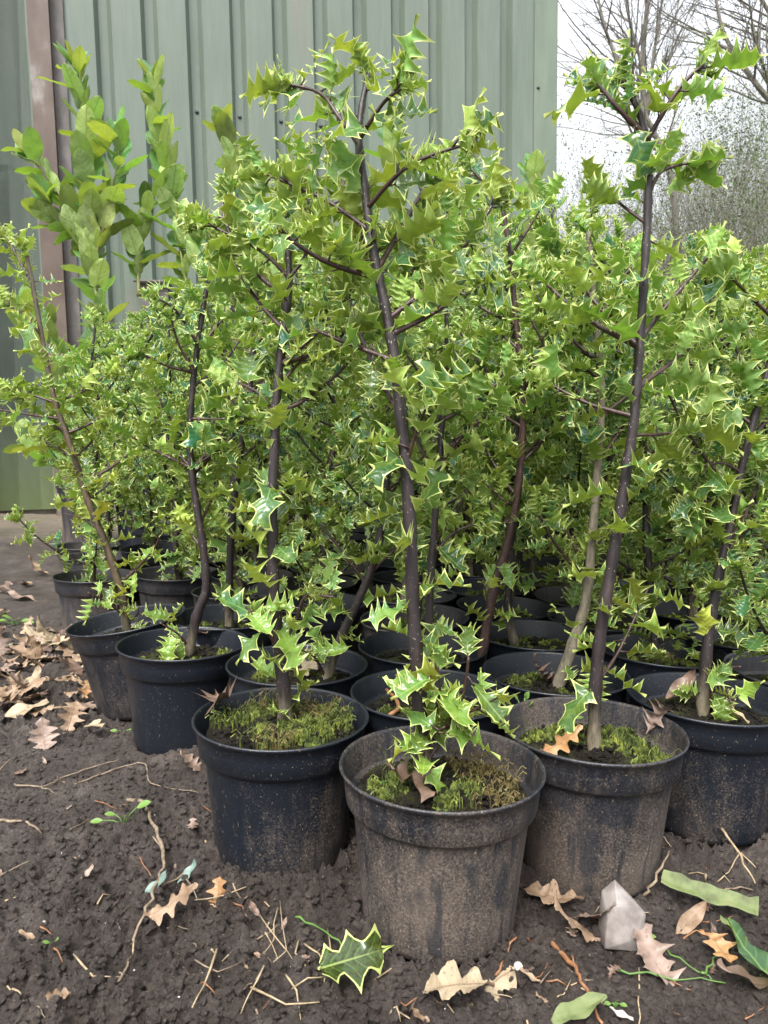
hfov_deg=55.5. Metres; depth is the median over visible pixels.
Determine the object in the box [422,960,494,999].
dead leaf
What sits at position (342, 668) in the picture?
potted holly
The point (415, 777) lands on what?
dead leaf
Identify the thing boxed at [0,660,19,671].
dead leaf
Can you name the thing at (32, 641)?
dead leaf
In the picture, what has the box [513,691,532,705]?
seedling
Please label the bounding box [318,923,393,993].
fallen holly leaf
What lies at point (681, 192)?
hedgerow tree
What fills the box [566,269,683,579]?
potted holly
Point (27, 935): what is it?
dead leaf
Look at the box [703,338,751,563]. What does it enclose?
potted holly
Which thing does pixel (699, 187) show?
hedgerow tree
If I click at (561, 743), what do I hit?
dead leaf
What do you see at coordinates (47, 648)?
dead leaf
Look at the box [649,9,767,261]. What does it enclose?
hedgerow tree
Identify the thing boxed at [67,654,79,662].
dead leaf
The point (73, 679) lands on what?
dead leaf
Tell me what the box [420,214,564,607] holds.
potted holly
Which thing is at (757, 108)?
hedgerow tree
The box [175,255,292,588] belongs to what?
potted holly
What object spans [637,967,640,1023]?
twig
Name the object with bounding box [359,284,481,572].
potted holly
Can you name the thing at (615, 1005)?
seedling
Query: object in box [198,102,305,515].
potted laurel
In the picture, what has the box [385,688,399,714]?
dead leaf
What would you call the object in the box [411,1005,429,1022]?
leaf fragment
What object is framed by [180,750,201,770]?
dead leaf
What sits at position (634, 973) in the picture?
grass blade
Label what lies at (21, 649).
dead leaf
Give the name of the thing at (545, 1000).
leaf fragment
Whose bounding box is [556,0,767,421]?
sky
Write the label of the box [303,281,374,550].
potted holly
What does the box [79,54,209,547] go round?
potted laurel
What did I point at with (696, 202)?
hedgerow tree
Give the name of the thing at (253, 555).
potted holly
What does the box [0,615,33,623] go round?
seedling
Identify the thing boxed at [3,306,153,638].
potted holly
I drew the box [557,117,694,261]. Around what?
hedgerow tree
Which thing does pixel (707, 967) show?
grass blade
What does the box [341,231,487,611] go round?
potted holly
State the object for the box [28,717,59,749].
dead leaf
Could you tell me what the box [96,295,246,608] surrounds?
potted holly
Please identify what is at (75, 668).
dead leaf
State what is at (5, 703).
dead leaf
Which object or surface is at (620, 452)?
potted holly
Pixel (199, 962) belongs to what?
straw
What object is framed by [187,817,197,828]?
leaf fragment
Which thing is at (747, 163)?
hedgerow tree
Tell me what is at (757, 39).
bare tree
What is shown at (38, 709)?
twig
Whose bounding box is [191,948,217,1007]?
straw
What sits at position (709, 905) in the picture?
leaf fragment
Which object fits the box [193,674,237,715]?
dead leaf
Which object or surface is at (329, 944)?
straw
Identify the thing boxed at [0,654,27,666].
dead leaf
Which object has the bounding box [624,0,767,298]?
hedgerow tree
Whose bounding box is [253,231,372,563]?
potted holly
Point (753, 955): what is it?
fallen leaf
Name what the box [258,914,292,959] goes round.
straw
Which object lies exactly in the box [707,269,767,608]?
potted holly
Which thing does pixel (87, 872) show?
leaf fragment
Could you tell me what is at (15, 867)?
straw
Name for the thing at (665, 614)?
potted holly
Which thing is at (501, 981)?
dead leaf
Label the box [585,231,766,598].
potted holly
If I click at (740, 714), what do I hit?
dead leaf
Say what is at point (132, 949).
straw
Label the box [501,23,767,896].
potted holly
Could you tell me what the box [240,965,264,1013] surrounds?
straw
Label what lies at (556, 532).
potted holly
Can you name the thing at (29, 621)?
dead leaf
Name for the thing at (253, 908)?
leaf fragment
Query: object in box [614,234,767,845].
potted holly
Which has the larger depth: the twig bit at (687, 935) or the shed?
the shed
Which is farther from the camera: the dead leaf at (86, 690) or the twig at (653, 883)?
the dead leaf at (86, 690)
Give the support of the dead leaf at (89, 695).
on the ground
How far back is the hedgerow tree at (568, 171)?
11.60 m
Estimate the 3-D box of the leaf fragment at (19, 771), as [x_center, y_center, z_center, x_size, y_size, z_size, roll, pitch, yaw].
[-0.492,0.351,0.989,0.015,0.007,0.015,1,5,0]
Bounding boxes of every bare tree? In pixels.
[557,0,764,290]
[558,0,747,213]
[588,0,767,104]
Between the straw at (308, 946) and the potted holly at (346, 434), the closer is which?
the straw at (308, 946)
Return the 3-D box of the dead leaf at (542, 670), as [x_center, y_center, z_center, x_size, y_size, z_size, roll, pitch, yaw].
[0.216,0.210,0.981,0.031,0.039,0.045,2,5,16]
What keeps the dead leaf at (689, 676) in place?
on the potted holly at (720, 782)
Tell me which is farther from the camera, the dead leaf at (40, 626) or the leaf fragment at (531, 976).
the dead leaf at (40, 626)
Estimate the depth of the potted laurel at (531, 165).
3.14 m
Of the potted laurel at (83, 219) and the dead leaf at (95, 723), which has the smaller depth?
the dead leaf at (95, 723)
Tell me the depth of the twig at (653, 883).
0.73 m
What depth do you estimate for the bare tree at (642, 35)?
11.32 m
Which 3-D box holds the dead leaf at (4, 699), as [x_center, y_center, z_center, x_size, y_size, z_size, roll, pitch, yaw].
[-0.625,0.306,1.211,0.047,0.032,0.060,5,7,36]
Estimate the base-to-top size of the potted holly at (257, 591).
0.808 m
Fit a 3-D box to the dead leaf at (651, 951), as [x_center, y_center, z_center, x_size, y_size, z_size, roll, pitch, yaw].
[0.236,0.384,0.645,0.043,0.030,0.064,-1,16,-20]
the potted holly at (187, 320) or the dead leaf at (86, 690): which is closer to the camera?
the dead leaf at (86, 690)
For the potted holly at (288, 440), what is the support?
on the ground
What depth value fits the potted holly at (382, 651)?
1.06 m
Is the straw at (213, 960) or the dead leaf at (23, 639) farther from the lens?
the dead leaf at (23, 639)
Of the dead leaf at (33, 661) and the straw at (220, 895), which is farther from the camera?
the dead leaf at (33, 661)
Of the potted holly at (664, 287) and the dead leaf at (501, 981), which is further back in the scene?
the potted holly at (664, 287)
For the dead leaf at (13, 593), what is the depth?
2.06 m
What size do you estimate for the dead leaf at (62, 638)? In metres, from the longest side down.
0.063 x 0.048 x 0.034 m
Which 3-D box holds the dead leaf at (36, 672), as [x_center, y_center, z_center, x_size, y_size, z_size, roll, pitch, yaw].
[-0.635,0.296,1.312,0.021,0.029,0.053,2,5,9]
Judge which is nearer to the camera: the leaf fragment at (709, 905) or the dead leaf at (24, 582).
the leaf fragment at (709, 905)
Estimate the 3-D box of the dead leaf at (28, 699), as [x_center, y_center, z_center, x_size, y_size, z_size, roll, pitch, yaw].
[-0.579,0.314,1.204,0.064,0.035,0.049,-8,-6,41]
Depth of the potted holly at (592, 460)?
1.85 m
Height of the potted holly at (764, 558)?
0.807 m
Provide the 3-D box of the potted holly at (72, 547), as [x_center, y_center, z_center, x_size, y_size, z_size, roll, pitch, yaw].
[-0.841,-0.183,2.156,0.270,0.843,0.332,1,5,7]
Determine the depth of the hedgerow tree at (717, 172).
13.31 m
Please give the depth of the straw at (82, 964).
0.61 m
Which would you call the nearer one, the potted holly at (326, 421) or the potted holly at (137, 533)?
the potted holly at (326, 421)
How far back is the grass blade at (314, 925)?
0.67 m
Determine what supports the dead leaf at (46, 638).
on the ground
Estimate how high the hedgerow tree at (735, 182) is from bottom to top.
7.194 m
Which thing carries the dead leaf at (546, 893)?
on the ground
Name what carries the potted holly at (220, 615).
on the ground
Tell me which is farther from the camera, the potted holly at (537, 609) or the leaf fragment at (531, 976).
the potted holly at (537, 609)
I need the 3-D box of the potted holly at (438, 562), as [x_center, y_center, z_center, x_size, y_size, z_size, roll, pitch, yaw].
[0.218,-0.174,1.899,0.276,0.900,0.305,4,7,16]
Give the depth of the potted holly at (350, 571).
1.74 m
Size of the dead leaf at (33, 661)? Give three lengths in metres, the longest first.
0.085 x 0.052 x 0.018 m
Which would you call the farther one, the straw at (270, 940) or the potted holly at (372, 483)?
the potted holly at (372, 483)
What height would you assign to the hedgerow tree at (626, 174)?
10.867 m
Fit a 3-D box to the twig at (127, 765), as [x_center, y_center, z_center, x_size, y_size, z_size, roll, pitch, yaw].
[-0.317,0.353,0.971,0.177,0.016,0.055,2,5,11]
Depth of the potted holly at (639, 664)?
1.09 m
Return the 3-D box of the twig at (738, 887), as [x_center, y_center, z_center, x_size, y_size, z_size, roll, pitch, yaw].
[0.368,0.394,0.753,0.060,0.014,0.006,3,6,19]
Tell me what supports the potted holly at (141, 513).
on the ground
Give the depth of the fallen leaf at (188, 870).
0.73 m
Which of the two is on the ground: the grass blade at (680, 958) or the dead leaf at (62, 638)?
the grass blade at (680, 958)
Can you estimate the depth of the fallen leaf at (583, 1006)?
0.58 m
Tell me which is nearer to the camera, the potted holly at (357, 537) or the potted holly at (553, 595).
the potted holly at (553, 595)
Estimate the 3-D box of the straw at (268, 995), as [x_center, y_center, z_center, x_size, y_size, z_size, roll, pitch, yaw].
[-0.082,0.390,0.585,0.064,0.009,0.010,3,6,23]
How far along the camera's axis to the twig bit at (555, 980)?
0.62 m
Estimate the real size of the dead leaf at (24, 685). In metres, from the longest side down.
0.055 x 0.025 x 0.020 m
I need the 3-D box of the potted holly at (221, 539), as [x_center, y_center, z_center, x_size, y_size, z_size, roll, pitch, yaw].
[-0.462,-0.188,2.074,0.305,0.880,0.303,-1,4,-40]
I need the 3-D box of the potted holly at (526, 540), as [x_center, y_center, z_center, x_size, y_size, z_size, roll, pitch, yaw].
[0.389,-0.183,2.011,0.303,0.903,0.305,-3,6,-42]
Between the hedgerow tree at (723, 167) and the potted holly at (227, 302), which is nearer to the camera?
the potted holly at (227, 302)
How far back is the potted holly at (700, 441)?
1.57 m
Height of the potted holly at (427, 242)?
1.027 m
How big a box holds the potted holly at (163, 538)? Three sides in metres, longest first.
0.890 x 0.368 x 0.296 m
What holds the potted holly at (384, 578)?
on the ground
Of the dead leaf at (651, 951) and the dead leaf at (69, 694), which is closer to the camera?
the dead leaf at (651, 951)
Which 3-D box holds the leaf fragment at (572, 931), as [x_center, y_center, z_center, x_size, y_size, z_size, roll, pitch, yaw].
[0.174,0.388,0.677,0.012,0.003,0.021,-2,0,6]
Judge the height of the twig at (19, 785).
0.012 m
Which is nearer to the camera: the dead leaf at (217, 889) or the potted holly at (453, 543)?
the dead leaf at (217, 889)
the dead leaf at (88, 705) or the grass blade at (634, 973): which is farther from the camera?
the dead leaf at (88, 705)
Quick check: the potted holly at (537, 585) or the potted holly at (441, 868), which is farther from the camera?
the potted holly at (537, 585)
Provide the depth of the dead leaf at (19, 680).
1.28 m
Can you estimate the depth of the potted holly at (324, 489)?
1.37 m
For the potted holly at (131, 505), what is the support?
on the ground
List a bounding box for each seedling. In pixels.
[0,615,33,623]
[42,937,58,943]
[90,800,150,822]
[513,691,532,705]
[604,1000,626,1007]
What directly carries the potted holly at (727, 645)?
on the ground
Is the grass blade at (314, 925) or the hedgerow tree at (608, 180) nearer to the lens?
the grass blade at (314, 925)
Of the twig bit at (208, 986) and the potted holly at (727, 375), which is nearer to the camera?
the twig bit at (208, 986)
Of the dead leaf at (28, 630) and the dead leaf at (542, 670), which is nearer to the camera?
the dead leaf at (542, 670)
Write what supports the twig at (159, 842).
on the ground
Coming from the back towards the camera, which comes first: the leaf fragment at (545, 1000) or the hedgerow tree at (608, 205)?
the hedgerow tree at (608, 205)
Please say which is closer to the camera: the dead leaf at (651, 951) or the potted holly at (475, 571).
the dead leaf at (651, 951)
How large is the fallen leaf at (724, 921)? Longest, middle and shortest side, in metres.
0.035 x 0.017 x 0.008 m
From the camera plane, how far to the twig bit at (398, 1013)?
0.57 m
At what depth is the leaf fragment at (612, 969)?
0.63 m
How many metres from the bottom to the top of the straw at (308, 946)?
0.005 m
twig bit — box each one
[185,878,197,898]
[200,981,217,998]
[373,968,391,979]
[389,1006,400,1021]
[546,979,566,985]
[682,929,705,939]
[744,1006,765,1019]
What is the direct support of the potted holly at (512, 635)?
on the ground
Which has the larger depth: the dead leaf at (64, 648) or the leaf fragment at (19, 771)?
the dead leaf at (64, 648)
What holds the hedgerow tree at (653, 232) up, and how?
on the ground
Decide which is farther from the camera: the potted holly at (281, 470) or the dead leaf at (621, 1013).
the potted holly at (281, 470)
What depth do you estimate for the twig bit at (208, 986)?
0.60 m
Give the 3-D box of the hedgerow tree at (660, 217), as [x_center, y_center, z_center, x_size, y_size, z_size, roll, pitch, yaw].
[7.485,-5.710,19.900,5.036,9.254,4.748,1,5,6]
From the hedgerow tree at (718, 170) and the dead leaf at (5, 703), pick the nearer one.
the dead leaf at (5, 703)
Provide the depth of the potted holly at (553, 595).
1.40 m
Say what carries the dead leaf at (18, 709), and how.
on the ground
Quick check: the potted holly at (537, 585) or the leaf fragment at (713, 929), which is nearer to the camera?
the leaf fragment at (713, 929)
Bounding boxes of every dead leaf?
[0,580,12,589]
[0,590,36,600]
[0,628,12,655]
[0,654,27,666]
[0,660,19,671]
[0,671,19,683]
[0,684,21,702]
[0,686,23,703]
[0,701,9,707]
[4,644,61,660]
[4,699,48,717]
[5,669,39,691]
[9,675,47,692]
[13,634,42,647]
[15,651,43,666]
[17,654,35,668]
[17,689,47,704]
[19,682,28,689]
[19,929,34,938]
[20,581,33,584]
[20,624,46,643]
[21,615,32,629]
[24,632,45,655]
[24,665,40,681]
[25,635,42,647]
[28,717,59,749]
[29,556,47,573]
[29,655,46,665]
[29,704,53,715]
[36,615,73,650]
[41,624,71,651]
[41,636,61,642]
[47,633,68,647]
[52,634,73,655]
[54,675,84,683]
[57,701,87,730]
[58,672,82,677]
[61,657,83,676]
[64,683,88,697]
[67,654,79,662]
[78,680,91,697]
[79,701,95,709]
[81,693,92,697]
[83,719,104,728]
[143,882,197,925]
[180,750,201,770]
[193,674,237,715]
[206,876,226,902]
[294,657,317,676]
[386,759,437,802]
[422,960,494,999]
[457,965,516,1005]
[521,879,583,904]
[533,653,554,681]
[540,724,582,754]
[553,890,600,942]
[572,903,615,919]
[609,1006,633,1020]
[632,923,685,985]
[642,698,673,733]
[666,652,674,660]
[666,669,695,698]
[676,901,706,933]
[697,929,737,965]
[717,958,767,988]
[730,705,749,722]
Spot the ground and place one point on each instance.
(16, 567)
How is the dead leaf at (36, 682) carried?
on the ground
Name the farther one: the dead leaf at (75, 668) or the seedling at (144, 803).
the dead leaf at (75, 668)
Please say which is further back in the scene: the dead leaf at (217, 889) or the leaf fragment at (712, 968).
the dead leaf at (217, 889)
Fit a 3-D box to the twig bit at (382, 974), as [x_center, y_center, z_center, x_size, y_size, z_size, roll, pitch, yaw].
[0.004,0.391,0.621,0.032,0.010,0.004,-2,6,-31]
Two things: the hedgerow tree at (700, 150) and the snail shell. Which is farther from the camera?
the hedgerow tree at (700, 150)
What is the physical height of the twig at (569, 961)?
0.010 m
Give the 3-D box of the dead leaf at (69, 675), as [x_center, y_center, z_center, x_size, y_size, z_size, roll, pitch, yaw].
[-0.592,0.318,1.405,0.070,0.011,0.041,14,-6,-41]
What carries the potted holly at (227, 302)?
on the ground
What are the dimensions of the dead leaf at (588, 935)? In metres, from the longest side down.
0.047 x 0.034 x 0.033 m
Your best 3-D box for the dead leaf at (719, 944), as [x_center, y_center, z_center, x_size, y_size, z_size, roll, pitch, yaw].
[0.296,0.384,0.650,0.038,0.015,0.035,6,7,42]
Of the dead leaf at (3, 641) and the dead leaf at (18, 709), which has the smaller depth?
the dead leaf at (18, 709)
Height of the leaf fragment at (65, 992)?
0.006 m
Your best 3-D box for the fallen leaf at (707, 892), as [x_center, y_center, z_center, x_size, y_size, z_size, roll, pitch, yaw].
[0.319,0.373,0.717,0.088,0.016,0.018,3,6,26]
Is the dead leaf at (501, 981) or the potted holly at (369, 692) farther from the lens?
the potted holly at (369, 692)
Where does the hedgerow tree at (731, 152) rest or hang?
on the ground
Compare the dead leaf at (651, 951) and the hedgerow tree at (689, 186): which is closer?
the dead leaf at (651, 951)
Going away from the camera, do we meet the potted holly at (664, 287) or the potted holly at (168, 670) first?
the potted holly at (168, 670)
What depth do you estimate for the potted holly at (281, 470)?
2.47 m
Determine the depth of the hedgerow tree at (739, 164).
13.95 m
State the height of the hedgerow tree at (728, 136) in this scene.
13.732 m
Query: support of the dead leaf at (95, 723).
on the ground
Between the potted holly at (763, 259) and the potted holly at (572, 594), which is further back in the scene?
the potted holly at (763, 259)
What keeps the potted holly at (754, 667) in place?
on the ground
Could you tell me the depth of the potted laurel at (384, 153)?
3.14 m
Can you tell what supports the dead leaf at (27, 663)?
on the ground
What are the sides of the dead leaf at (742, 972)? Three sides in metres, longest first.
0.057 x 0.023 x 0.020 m
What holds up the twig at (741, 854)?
on the ground
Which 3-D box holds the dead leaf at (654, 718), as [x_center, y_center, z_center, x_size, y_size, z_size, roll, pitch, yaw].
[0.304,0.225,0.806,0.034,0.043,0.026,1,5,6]
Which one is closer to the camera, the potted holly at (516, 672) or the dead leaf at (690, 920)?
the dead leaf at (690, 920)
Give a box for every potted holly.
[0,221,185,719]
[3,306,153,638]
[35,304,140,571]
[61,322,159,570]
[82,306,199,601]
[88,257,270,754]
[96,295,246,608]
[124,310,183,544]
[142,303,227,568]
[144,310,215,542]
[149,265,310,605]
[155,303,210,539]
[156,293,259,554]
[169,247,321,647]
[174,125,402,876]
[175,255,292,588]
[181,258,306,571]
[213,277,293,545]
[224,295,305,551]
[225,247,466,696]
[233,14,545,964]
[248,256,366,594]
[249,231,373,594]
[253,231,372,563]
[265,244,397,652]
[278,372,312,535]
[292,356,368,543]
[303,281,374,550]
[320,286,393,534]
[322,185,529,637]
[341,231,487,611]
[350,237,441,556]
[350,269,536,735]
[350,381,374,541]
[358,130,595,675]
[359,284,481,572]
[372,223,474,586]
[420,175,503,578]
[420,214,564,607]
[427,333,483,552]
[433,263,593,660]
[436,320,510,565]
[456,193,610,637]
[479,243,541,554]
[482,209,696,736]
[496,293,580,558]
[498,248,589,572]
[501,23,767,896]
[506,203,635,617]
[506,214,636,599]
[521,214,693,634]
[537,410,565,536]
[543,228,767,703]
[543,284,619,559]
[557,272,672,565]
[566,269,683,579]
[580,245,652,549]
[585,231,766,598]
[605,222,766,636]
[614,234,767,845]
[632,274,693,566]
[637,259,733,572]
[643,236,759,587]
[659,246,767,553]
[674,229,767,673]
[688,262,767,686]
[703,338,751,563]
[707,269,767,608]
[724,259,767,582]
[729,462,766,628]
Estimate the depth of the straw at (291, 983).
0.60 m
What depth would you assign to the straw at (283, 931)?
0.65 m
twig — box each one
[0,818,41,833]
[14,759,118,793]
[34,706,81,711]
[74,762,198,792]
[117,798,165,981]
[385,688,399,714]
[494,936,530,976]
[551,941,603,1023]
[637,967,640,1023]
[642,850,669,896]
[720,827,755,882]
[725,886,752,890]
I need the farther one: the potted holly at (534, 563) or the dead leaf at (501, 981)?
the potted holly at (534, 563)
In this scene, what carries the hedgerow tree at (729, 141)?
on the ground
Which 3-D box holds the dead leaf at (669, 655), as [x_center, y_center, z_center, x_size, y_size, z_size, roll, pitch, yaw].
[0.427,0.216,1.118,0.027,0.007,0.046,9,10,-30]
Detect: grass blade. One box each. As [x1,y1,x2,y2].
[295,916,341,944]
[618,969,725,983]
[654,939,711,979]
[700,951,717,974]
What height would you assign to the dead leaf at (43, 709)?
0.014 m
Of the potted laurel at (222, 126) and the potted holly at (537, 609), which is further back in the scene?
the potted laurel at (222, 126)
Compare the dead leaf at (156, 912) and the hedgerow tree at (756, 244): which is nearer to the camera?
the dead leaf at (156, 912)
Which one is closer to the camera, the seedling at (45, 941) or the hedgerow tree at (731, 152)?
the seedling at (45, 941)
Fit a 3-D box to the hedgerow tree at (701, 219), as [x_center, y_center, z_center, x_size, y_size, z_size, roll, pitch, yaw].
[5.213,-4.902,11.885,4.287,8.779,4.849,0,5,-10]
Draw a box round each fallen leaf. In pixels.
[145,870,166,892]
[177,858,195,882]
[551,992,606,1023]
[661,870,758,915]
[719,914,746,938]
[727,918,767,973]
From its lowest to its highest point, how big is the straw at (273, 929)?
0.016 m
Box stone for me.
[598,880,645,950]
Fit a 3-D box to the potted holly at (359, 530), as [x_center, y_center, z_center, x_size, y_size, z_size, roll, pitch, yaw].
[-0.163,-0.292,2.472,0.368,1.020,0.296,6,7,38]
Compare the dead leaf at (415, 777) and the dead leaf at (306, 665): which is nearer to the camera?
the dead leaf at (415, 777)
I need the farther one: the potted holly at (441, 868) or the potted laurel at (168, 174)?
the potted laurel at (168, 174)
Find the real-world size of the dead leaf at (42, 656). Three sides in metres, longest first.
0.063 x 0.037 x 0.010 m
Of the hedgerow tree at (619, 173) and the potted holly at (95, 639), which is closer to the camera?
the potted holly at (95, 639)
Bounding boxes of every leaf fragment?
[13,767,27,774]
[44,987,70,1000]
[81,863,93,878]
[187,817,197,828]
[248,899,259,915]
[281,917,286,929]
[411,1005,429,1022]
[520,967,540,982]
[536,991,548,1002]
[565,925,578,935]
[607,964,620,977]
[706,903,714,910]
[710,962,715,973]
[711,923,717,933]
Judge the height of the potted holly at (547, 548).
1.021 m
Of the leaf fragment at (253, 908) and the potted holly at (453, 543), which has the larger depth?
the potted holly at (453, 543)
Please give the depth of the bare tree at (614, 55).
9.85 m
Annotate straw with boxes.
[2,860,30,874]
[73,953,119,977]
[125,937,134,965]
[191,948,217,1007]
[194,959,240,972]
[195,875,274,900]
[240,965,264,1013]
[250,986,319,1004]
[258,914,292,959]
[263,907,277,953]
[265,922,277,957]
[274,901,286,961]
[275,957,300,1019]
[291,976,323,988]
[294,940,305,965]
[303,942,320,957]
[324,927,330,981]
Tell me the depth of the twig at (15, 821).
0.86 m
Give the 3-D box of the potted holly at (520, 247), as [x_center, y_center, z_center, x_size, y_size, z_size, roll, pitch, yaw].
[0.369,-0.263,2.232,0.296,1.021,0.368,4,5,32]
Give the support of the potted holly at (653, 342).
on the ground
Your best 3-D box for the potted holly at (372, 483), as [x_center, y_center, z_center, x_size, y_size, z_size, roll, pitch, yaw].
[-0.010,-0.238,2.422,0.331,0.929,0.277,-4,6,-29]
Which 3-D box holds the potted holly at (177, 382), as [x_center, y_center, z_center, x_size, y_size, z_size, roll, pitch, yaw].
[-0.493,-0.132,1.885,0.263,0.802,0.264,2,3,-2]
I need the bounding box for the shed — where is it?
[0,0,557,515]
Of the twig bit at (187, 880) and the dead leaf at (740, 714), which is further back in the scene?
the dead leaf at (740, 714)
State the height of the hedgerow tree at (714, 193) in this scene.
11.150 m
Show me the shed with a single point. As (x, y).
(502, 52)
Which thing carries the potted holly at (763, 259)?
on the ground
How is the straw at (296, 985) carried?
on the ground
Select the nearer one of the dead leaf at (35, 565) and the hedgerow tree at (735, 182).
the dead leaf at (35, 565)
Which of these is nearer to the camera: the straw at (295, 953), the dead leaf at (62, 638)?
the straw at (295, 953)
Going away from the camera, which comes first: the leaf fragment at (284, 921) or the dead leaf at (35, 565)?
the leaf fragment at (284, 921)
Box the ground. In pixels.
[0,509,767,1023]
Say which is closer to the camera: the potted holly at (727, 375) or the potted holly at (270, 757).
the potted holly at (270, 757)
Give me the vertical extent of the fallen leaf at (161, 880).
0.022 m
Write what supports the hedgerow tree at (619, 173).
on the ground
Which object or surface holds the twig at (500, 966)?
on the ground
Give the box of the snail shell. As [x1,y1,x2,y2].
[514,961,522,970]
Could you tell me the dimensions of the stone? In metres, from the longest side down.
0.055 x 0.040 x 0.032 m
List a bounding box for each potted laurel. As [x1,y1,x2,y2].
[1,40,148,542]
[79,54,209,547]
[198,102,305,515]
[364,115,482,236]
[472,149,547,521]
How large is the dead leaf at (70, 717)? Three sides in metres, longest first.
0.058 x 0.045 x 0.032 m
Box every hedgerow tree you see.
[556,1,767,280]
[556,10,696,240]
[556,23,712,266]
[556,55,748,239]
[557,0,767,283]
[557,15,683,254]
[557,101,729,234]
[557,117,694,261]
[566,1,766,283]
[568,13,767,279]
[578,18,767,267]
[590,46,767,271]
[592,50,767,263]
[598,198,702,455]
[599,5,767,264]
[600,153,719,263]
[608,125,765,259]
[620,87,764,261]
[622,0,767,280]
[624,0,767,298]
[630,4,767,266]
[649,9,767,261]
[654,3,767,261]
[659,22,767,259]
[664,0,767,241]
[669,80,767,260]
[671,5,767,253]
[696,32,767,164]
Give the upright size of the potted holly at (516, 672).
0.749 m
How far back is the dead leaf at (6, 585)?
2.20 m
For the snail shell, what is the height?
0.007 m
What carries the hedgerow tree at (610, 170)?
on the ground
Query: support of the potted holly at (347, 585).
on the ground
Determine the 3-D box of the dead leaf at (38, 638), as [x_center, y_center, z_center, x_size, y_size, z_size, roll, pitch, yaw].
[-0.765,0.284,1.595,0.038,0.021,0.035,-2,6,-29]

